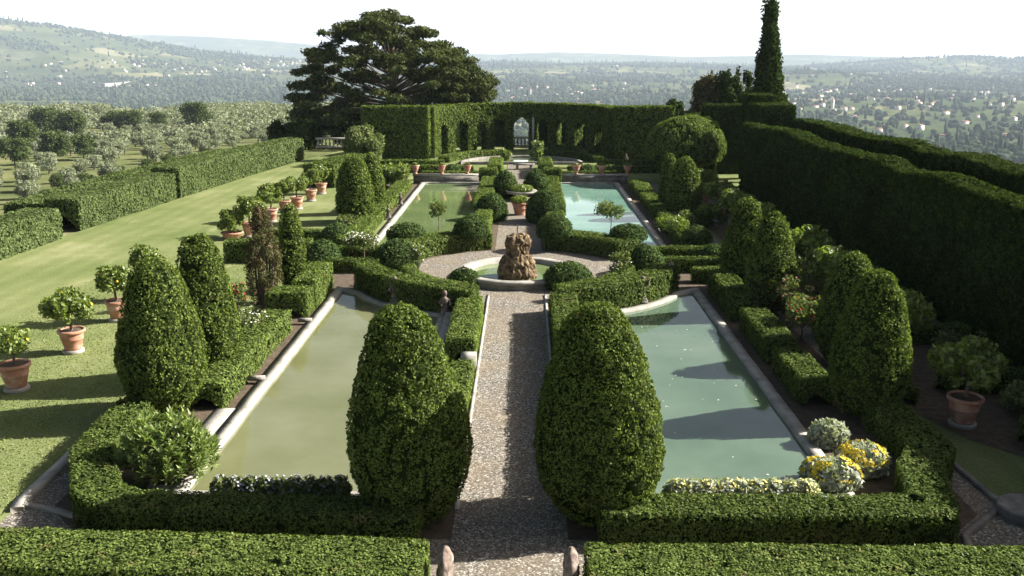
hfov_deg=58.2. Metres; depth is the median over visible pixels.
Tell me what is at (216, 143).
olive tree
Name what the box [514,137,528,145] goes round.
balustrade
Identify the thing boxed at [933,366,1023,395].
hedge
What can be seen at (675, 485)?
santolina mound
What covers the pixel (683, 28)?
sky
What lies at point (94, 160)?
olive tree
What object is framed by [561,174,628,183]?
terrace wall
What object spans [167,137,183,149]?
olive tree
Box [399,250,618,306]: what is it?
gravel ring
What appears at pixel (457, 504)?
path edging
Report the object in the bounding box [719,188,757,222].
potted lemon tree
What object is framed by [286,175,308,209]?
potted lemon tree
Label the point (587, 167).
topiary dome
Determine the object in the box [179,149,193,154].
olive tree
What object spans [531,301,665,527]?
topiary tree
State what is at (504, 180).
topiary dome
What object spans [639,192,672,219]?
hedge
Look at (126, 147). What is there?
olive tree
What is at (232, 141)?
olive tree
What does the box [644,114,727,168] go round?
topiary tree
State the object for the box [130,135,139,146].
olive tree
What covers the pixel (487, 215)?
hedge
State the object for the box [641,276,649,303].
statue
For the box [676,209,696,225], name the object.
shrub
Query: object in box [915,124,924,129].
house
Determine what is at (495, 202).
topiary dome
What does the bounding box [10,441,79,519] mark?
lawn kerb
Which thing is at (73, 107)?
olive tree
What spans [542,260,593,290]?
topiary dome
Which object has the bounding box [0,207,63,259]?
hedge
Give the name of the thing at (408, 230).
topiary dome
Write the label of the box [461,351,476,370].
stone block
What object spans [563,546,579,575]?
stone post
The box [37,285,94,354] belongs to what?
potted lemon tree
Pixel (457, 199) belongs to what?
pool water
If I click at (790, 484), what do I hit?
santolina mound
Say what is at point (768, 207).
potted lemon tree
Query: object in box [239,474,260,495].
santolina mound
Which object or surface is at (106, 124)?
olive tree
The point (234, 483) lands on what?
santolina mound
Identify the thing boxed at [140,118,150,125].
olive tree
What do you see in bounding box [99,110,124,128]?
broadleaf tree
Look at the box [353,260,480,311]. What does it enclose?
hedge
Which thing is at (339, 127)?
shrub
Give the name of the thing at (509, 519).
central gravel path
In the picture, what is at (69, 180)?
olive tree
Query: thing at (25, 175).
olive tree
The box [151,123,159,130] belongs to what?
olive tree
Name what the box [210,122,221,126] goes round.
olive tree
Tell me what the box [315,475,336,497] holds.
santolina mound
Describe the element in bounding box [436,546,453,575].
stone post
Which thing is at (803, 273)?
shrub
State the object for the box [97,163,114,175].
olive tree
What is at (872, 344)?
topiary tree
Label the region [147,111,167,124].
broadleaf tree
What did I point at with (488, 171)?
hedge
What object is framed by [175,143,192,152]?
olive tree
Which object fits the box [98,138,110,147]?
olive tree
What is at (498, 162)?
hedge
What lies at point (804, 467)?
santolina mound
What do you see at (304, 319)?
drain block
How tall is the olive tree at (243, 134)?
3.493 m
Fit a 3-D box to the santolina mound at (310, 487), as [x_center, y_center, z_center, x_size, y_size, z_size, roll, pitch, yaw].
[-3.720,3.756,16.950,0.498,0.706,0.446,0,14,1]
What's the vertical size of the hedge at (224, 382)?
0.788 m
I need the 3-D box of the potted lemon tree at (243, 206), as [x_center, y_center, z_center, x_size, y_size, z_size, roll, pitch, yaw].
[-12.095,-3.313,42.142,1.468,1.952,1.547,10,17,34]
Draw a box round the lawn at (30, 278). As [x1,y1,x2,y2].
[0,146,1023,528]
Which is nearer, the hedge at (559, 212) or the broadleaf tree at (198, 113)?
the hedge at (559, 212)
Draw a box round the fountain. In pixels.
[458,224,562,290]
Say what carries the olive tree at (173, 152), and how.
on the terrain at (131, 158)
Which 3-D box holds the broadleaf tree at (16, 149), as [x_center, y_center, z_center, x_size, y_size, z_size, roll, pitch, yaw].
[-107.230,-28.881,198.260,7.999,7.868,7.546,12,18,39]
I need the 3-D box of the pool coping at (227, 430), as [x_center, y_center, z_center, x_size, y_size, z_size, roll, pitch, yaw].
[-4.197,1.966,24.811,4.260,0.132,16.173,0,14,1]
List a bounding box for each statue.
[385,205,390,217]
[388,276,400,304]
[397,192,402,204]
[438,290,450,315]
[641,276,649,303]
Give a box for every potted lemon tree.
[0,324,31,393]
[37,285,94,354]
[94,264,133,322]
[128,244,166,268]
[231,195,265,237]
[256,182,282,222]
[273,178,296,212]
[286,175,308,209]
[300,168,322,201]
[311,164,331,194]
[696,168,718,204]
[702,179,737,221]
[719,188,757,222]
[757,201,782,217]
[789,224,835,277]
[808,245,873,280]
[926,335,1009,429]
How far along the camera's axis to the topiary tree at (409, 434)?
15.29 m
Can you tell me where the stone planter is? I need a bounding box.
[506,183,536,195]
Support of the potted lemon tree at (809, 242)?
on the bed soil at (997, 423)
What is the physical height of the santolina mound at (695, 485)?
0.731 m
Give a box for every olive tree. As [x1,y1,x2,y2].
[0,169,5,182]
[12,161,36,175]
[13,179,40,194]
[14,168,40,184]
[18,183,38,198]
[23,166,41,182]
[30,141,38,151]
[33,151,45,165]
[35,151,57,166]
[39,156,58,173]
[57,166,75,177]
[60,176,78,185]
[61,170,81,181]
[67,141,75,155]
[70,106,80,109]
[72,161,88,172]
[73,158,91,166]
[85,154,102,169]
[92,139,100,148]
[97,147,119,163]
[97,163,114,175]
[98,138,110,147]
[101,145,117,160]
[103,121,113,129]
[103,125,115,130]
[108,142,125,158]
[108,165,122,172]
[109,137,126,143]
[116,141,131,154]
[117,129,133,138]
[122,124,132,131]
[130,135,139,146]
[133,123,145,133]
[138,135,145,146]
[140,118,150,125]
[140,144,151,158]
[142,122,150,128]
[145,134,162,144]
[145,139,160,146]
[147,146,162,161]
[150,132,164,144]
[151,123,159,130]
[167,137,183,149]
[167,148,183,156]
[173,121,185,127]
[174,134,188,143]
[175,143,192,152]
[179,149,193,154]
[187,134,202,148]
[195,131,210,140]
[197,141,214,151]
[207,126,222,137]
[207,138,224,149]
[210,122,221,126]
[211,133,225,144]
[224,135,238,147]
[231,130,240,137]
[239,131,247,140]
[249,126,263,138]
[249,129,263,141]
[260,134,267,141]
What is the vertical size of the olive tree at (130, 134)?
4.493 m
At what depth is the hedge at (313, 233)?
40.71 m
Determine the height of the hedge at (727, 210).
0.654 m
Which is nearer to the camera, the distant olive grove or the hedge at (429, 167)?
the hedge at (429, 167)
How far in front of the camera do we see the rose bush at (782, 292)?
27.80 m
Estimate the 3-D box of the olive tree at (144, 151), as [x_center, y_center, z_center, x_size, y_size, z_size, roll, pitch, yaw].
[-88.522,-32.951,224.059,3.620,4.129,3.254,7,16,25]
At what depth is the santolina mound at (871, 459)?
17.91 m
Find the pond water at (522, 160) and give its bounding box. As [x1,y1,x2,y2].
[469,158,572,161]
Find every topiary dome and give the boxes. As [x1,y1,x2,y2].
[305,238,341,260]
[319,221,351,245]
[375,238,421,270]
[385,222,425,239]
[445,164,461,170]
[448,266,479,284]
[453,213,489,241]
[474,192,508,222]
[493,169,517,198]
[523,168,549,195]
[525,189,565,223]
[536,213,572,240]
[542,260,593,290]
[579,164,596,171]
[609,222,647,241]
[627,243,664,272]
[683,224,713,246]
[698,243,720,257]
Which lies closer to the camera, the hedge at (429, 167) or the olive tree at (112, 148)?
the hedge at (429, 167)
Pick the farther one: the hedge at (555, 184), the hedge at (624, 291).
the hedge at (555, 184)
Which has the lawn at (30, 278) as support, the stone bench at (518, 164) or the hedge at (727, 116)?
the hedge at (727, 116)
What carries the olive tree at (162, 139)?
on the terrain at (131, 158)
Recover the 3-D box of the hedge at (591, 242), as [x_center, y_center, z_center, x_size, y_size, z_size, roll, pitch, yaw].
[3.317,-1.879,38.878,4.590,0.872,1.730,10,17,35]
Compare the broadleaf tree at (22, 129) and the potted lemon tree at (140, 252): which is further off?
the broadleaf tree at (22, 129)
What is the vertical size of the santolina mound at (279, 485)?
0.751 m
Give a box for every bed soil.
[54,183,976,539]
[700,189,1023,456]
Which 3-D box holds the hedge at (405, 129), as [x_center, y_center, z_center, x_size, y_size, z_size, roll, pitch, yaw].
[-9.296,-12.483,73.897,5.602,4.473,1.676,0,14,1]
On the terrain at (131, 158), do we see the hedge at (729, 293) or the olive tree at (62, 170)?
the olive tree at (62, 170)
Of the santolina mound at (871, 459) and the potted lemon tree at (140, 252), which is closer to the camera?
the santolina mound at (871, 459)
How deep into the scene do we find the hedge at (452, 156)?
74.91 m
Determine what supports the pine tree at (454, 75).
on the terrain at (131, 158)
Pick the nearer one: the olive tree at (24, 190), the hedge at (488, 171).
the hedge at (488, 171)
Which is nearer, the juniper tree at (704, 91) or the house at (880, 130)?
the juniper tree at (704, 91)
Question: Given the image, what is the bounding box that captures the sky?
[0,0,1023,57]
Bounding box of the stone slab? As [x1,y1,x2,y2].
[145,408,235,492]
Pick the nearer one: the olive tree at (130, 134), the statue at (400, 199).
the statue at (400, 199)
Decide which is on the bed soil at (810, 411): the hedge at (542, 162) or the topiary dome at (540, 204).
the topiary dome at (540, 204)
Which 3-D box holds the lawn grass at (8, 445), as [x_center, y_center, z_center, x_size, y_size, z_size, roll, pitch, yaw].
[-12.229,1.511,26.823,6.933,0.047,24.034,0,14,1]
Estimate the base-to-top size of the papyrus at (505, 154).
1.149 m
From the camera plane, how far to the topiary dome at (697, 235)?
39.48 m
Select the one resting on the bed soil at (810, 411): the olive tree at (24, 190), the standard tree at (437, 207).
the standard tree at (437, 207)
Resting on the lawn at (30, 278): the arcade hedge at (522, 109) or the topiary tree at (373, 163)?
the arcade hedge at (522, 109)
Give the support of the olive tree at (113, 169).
on the terrain at (131, 158)
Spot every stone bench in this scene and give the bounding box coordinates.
[439,312,451,357]
[513,163,534,169]
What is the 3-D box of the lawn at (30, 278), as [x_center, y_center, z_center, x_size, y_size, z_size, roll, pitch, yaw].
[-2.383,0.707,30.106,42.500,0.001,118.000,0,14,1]
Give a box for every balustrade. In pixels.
[315,137,344,147]
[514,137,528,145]
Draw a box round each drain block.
[247,375,265,380]
[298,318,311,321]
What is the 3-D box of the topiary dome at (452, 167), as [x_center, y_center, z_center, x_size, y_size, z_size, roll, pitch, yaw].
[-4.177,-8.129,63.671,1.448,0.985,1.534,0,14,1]
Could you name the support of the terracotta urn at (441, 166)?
on the terrace wall at (423, 177)
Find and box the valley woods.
[0,15,1023,163]
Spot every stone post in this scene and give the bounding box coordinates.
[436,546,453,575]
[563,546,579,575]
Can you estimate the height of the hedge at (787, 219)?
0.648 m
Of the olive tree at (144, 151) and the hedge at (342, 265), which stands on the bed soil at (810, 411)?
the hedge at (342, 265)
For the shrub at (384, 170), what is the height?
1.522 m
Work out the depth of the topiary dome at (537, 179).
54.36 m
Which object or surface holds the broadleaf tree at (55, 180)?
on the terrain at (131, 158)
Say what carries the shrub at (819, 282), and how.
on the bed soil at (997, 423)
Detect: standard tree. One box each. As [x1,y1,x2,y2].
[343,228,381,258]
[408,243,424,270]
[428,199,447,229]
[594,200,625,228]
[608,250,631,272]
[654,213,689,243]
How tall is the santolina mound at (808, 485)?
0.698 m
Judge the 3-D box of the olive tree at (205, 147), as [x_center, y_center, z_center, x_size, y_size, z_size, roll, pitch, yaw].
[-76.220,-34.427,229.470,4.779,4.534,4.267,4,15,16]
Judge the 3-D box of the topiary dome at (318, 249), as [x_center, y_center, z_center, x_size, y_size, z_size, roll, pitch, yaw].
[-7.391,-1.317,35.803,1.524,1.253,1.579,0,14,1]
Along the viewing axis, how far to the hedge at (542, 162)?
63.64 m
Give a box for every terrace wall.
[412,173,478,182]
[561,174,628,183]
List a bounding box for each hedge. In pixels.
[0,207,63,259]
[0,526,430,575]
[3,144,248,212]
[43,172,177,230]
[68,396,424,541]
[150,137,304,197]
[186,308,292,408]
[223,237,312,262]
[251,227,322,241]
[264,284,315,317]
[290,261,333,307]
[302,152,374,187]
[306,256,380,272]
[336,179,412,246]
[337,244,382,258]
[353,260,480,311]
[360,104,430,159]
[379,159,444,165]
[381,164,473,172]
[400,264,476,285]
[405,230,492,258]
[421,170,478,173]
[429,102,510,157]
[437,149,500,162]
[444,295,483,361]
[448,358,474,412]
[455,120,505,147]
[472,175,495,212]
[474,209,492,232]
[478,166,497,183]
[487,156,503,172]
[508,101,534,149]
[531,102,615,158]
[537,119,585,147]
[537,156,553,170]
[542,149,603,162]
[543,166,561,183]
[544,175,565,213]
[544,229,641,258]
[546,210,564,215]
[548,291,579,362]
[552,262,680,308]
[556,264,635,283]
[562,170,619,173]
[567,164,662,172]
[582,541,1023,575]
[596,398,961,548]
[597,159,660,165]
[613,104,675,159]
[628,178,654,199]
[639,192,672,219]
[649,245,721,257]
[658,212,688,245]
[663,255,721,272]
[679,110,719,174]
[690,265,720,283]
[700,103,741,173]
[707,269,759,321]
[716,202,763,213]
[737,92,776,177]
[738,120,1023,368]
[738,307,798,363]
[748,102,796,127]
[771,346,834,405]
[782,215,790,226]
[790,118,1023,196]
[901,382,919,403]
[906,321,971,345]
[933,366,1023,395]
[1015,415,1023,440]
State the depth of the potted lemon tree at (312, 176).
52.47 m
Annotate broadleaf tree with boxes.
[0,135,32,169]
[3,118,42,143]
[27,106,60,131]
[36,130,74,157]
[48,173,65,187]
[53,109,89,134]
[67,133,95,158]
[77,172,95,181]
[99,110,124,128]
[119,109,142,129]
[138,158,155,166]
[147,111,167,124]
[160,154,174,161]
[178,101,213,124]
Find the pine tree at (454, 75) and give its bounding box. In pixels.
[283,7,500,145]
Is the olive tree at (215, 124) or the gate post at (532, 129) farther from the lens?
the olive tree at (215, 124)
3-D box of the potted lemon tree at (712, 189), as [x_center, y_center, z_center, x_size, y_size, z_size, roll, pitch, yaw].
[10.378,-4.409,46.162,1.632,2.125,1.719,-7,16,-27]
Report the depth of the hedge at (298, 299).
29.01 m
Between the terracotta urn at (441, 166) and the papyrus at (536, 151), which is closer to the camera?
the terracotta urn at (441, 166)
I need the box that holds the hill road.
[99,80,130,87]
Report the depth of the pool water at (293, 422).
21.20 m
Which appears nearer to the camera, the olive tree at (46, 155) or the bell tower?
the olive tree at (46, 155)
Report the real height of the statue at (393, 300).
0.947 m
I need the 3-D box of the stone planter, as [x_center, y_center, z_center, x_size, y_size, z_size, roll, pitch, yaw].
[0.557,-5.565,53.154,1.840,0.972,1.840,0,14,1]
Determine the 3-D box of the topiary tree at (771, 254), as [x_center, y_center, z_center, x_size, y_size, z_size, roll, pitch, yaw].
[8.213,-0.761,29.091,1.699,3.464,1.679,0,14,1]
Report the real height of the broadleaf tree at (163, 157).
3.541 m
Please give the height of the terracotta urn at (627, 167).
0.787 m
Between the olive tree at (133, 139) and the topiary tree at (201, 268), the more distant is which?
the olive tree at (133, 139)
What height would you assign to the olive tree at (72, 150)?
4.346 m
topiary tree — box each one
[113,256,208,416]
[175,232,242,367]
[278,201,307,286]
[335,154,374,219]
[345,300,473,525]
[364,151,385,205]
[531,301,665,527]
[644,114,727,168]
[657,152,676,203]
[665,155,702,217]
[720,196,762,281]
[743,210,796,312]
[814,250,873,360]
[827,268,913,417]
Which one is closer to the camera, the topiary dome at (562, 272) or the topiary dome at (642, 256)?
the topiary dome at (562, 272)
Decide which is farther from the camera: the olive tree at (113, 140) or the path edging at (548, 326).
the olive tree at (113, 140)
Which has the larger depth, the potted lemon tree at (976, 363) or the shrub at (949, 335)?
the shrub at (949, 335)
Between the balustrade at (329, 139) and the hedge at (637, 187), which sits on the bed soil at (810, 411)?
the hedge at (637, 187)
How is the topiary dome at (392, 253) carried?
on the bed soil at (810, 411)
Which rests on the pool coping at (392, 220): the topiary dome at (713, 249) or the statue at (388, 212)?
the statue at (388, 212)
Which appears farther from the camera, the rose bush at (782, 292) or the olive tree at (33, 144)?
the olive tree at (33, 144)
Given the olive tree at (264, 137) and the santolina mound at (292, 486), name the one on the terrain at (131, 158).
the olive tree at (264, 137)
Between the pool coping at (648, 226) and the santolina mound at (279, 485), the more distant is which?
the pool coping at (648, 226)
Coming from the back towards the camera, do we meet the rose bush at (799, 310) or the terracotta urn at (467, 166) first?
the terracotta urn at (467, 166)
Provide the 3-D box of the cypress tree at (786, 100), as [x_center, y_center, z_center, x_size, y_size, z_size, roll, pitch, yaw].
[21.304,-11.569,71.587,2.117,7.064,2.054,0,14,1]
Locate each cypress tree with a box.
[243,201,284,305]
[751,0,785,102]
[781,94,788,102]
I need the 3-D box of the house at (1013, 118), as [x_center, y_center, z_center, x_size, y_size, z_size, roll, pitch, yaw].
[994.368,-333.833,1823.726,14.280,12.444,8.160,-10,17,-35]
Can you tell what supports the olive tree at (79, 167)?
on the terrain at (131, 158)
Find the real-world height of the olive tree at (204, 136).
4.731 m
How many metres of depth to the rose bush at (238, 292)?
29.16 m
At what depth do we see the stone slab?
20.66 m
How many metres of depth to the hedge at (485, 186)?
53.19 m
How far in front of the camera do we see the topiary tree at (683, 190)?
46.13 m
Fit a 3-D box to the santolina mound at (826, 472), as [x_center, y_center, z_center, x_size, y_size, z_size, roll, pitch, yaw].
[6.144,3.587,17.477,1.073,0.896,0.897,-3,14,-12]
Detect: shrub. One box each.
[265,118,291,139]
[286,118,323,149]
[332,115,360,142]
[335,214,358,226]
[380,163,389,184]
[385,162,410,184]
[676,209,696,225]
[693,202,728,227]
[780,250,828,313]
[796,264,813,292]
[902,288,936,333]
[930,326,990,355]
[997,378,1023,413]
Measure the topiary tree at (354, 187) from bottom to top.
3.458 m
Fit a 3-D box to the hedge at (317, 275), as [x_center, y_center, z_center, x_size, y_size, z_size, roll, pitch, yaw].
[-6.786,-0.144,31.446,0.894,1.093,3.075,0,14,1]
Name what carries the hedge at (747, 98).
on the lawn at (30, 278)
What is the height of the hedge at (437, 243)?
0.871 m
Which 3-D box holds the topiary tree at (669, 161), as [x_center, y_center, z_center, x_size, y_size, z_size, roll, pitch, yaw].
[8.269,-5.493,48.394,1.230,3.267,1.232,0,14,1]
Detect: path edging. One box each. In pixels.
[454,295,489,510]
[544,294,551,359]
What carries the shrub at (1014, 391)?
on the bed soil at (997, 423)
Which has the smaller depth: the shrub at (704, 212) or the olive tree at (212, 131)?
the shrub at (704, 212)
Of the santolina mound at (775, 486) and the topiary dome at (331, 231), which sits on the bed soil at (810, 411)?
the santolina mound at (775, 486)
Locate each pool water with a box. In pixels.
[190,292,437,490]
[377,184,478,245]
[561,184,657,245]
[624,293,829,493]
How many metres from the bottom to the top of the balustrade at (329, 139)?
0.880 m
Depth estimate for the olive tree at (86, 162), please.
191.01 m
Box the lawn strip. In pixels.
[300,220,388,243]
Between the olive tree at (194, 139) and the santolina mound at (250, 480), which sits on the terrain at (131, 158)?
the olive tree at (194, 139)
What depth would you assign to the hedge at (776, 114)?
56.16 m
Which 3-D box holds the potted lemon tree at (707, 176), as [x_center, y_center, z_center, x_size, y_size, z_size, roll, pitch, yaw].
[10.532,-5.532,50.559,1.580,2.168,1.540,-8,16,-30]
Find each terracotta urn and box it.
[411,162,419,173]
[437,162,445,173]
[463,162,471,173]
[572,162,580,173]
[598,162,605,173]
[623,163,631,174]
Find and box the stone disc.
[996,493,1023,526]
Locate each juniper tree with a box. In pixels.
[666,98,684,116]
[688,69,720,113]
[706,65,754,104]
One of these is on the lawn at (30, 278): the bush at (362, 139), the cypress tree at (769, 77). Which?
the bush at (362, 139)
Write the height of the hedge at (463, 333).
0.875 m
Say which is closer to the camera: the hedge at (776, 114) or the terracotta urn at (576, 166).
the hedge at (776, 114)
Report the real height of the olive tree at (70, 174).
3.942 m
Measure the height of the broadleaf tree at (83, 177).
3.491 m
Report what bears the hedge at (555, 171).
on the bed soil at (810, 411)
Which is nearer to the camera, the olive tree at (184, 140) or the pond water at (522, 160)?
the pond water at (522, 160)
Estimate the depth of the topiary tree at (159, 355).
20.30 m
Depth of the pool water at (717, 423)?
21.62 m
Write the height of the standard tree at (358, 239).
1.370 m
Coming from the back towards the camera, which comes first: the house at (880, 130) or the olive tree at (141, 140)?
the house at (880, 130)
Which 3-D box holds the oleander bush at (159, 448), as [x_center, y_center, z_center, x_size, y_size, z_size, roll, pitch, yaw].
[-6.667,3.040,17.711,2.131,1.523,1.768,0,14,1]
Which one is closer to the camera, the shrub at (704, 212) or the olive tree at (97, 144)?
the shrub at (704, 212)
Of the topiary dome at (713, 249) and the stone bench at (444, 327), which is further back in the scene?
the topiary dome at (713, 249)
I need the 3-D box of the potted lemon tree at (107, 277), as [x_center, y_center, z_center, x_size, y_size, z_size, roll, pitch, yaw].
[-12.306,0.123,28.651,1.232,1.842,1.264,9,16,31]
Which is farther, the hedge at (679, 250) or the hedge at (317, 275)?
the hedge at (679, 250)
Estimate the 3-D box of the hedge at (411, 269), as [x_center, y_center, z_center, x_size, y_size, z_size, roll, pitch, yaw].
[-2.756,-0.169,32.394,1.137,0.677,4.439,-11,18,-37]
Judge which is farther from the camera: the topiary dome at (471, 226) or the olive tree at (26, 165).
the olive tree at (26, 165)
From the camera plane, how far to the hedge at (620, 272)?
32.24 m
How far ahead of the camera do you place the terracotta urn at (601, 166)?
59.93 m
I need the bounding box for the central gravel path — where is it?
[450,164,568,575]
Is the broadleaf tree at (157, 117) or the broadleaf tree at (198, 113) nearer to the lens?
the broadleaf tree at (198, 113)
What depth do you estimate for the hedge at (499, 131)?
85.18 m
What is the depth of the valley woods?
3413.28 m
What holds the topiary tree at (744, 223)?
on the bed soil at (810, 411)
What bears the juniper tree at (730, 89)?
on the lawn at (30, 278)
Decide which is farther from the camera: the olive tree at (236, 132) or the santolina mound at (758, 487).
the olive tree at (236, 132)
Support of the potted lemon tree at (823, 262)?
on the bed soil at (997, 423)
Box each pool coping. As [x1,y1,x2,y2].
[168,286,443,498]
[370,182,478,244]
[561,182,666,245]
[621,287,856,496]
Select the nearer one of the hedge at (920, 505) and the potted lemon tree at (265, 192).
the hedge at (920, 505)
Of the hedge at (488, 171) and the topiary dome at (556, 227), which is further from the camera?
the hedge at (488, 171)
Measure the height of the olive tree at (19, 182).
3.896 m
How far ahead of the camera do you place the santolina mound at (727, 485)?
16.73 m
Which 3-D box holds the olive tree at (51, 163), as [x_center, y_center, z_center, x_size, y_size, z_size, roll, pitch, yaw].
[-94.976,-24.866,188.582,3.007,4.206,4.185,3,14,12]
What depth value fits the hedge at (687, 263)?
35.11 m
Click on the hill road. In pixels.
(107, 84)
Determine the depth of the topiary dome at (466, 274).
32.74 m
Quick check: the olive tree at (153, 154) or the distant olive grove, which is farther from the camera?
the distant olive grove
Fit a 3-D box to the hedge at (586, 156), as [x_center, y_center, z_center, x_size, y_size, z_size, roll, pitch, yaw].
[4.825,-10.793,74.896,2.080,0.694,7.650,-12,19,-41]
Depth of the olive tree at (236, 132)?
272.73 m
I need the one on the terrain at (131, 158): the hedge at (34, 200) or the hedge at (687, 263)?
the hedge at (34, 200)
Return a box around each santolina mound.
[208,473,229,493]
[224,474,246,494]
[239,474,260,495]
[255,474,276,496]
[270,474,288,496]
[284,474,304,496]
[299,474,320,496]
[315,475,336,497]
[328,474,352,498]
[661,477,688,495]
[684,476,706,495]
[700,477,723,496]
[715,477,737,496]
[732,476,754,496]
[747,477,769,496]
[763,476,785,496]
[779,476,804,496]
[796,478,821,496]
[797,455,821,480]
[806,417,851,450]
[807,453,864,493]
[831,438,891,479]
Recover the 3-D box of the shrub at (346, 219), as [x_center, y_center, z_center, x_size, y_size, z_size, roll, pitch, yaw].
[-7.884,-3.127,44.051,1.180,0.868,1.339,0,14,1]
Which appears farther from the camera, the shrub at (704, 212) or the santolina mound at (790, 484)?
the shrub at (704, 212)
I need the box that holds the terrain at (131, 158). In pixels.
[0,21,1023,235]
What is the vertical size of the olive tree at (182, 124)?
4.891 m
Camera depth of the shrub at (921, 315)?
23.66 m
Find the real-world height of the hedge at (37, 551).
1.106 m
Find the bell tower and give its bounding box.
[830,98,834,110]
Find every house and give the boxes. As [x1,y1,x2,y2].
[874,128,882,132]
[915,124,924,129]
[959,121,969,124]
[1010,116,1016,120]
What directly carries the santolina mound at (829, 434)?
on the bed soil at (810, 411)
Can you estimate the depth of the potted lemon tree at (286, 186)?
48.65 m
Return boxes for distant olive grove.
[0,100,357,140]
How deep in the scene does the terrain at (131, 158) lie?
4440.99 m
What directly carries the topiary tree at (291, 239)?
on the bed soil at (810, 411)
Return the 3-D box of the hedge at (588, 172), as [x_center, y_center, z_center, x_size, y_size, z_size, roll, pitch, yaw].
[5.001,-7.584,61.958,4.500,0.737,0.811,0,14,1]
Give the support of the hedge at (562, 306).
on the bed soil at (810, 411)
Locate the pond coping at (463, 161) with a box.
[459,155,582,164]
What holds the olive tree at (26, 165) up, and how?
on the terrain at (131, 158)
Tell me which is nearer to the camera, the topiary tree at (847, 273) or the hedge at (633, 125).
the topiary tree at (847, 273)
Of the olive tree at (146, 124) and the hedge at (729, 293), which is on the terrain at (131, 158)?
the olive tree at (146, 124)
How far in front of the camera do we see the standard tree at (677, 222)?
40.30 m
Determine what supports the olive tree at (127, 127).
on the terrain at (131, 158)
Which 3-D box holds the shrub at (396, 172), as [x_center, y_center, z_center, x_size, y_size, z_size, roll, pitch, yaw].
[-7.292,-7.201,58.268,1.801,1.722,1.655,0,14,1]
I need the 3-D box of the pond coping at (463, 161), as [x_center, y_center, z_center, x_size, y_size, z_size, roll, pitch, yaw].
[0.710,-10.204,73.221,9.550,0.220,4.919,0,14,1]
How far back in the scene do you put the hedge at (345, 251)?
37.42 m
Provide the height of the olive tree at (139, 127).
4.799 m
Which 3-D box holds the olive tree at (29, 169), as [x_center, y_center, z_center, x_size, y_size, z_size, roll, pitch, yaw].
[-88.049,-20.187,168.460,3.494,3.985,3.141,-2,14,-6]
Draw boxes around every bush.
[111,405,222,487]
[230,281,247,306]
[237,305,274,327]
[341,123,385,159]
[510,195,528,214]
[776,274,814,327]
[783,291,821,344]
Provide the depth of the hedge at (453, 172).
61.79 m
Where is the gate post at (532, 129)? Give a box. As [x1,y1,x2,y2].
[532,117,533,141]
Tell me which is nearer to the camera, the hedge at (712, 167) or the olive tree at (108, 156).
the hedge at (712, 167)
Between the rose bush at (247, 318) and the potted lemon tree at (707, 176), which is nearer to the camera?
the rose bush at (247, 318)
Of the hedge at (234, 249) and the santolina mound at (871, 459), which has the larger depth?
the hedge at (234, 249)
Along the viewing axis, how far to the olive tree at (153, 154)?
211.23 m
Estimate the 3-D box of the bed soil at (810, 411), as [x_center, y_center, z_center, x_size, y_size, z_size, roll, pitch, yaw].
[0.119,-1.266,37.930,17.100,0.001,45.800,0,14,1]
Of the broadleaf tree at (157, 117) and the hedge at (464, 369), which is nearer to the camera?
the hedge at (464, 369)
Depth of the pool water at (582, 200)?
50.33 m
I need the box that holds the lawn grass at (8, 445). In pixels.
[0,254,254,515]
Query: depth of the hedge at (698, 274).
33.49 m
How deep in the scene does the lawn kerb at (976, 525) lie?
16.52 m
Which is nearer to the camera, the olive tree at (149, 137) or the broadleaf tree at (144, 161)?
the broadleaf tree at (144, 161)
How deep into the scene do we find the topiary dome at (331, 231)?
40.01 m
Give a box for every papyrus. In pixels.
[500,148,511,161]
[529,139,543,159]
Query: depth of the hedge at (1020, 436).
19.63 m
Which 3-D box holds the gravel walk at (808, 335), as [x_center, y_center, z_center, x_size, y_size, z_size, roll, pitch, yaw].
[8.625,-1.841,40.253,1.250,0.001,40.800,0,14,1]
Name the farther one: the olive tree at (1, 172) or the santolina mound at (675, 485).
the olive tree at (1, 172)
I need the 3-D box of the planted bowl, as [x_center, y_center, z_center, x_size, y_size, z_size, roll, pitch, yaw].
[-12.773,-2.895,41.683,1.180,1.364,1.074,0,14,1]
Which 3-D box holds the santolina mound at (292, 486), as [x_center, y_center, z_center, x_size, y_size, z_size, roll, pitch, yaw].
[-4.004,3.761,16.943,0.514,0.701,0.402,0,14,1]
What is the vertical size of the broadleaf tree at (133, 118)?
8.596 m
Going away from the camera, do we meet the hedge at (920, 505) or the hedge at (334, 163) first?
the hedge at (920, 505)
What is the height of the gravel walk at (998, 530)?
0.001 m
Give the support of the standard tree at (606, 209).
on the bed soil at (810, 411)
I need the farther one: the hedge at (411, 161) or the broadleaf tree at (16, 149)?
the broadleaf tree at (16, 149)
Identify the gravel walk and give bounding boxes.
[0,466,1023,575]
[650,184,828,363]
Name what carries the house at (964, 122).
on the terrain at (131, 158)
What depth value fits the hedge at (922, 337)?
26.32 m
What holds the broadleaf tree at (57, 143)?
on the terrain at (131, 158)
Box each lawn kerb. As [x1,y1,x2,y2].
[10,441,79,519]
[954,461,997,546]
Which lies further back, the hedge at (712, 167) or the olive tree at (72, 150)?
the olive tree at (72, 150)
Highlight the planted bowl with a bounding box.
[216,209,244,239]
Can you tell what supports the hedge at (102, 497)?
on the bed soil at (810, 411)
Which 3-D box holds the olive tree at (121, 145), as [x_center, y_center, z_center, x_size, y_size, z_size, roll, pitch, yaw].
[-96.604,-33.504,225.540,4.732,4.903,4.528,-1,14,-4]
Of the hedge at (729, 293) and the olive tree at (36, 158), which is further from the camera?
the olive tree at (36, 158)

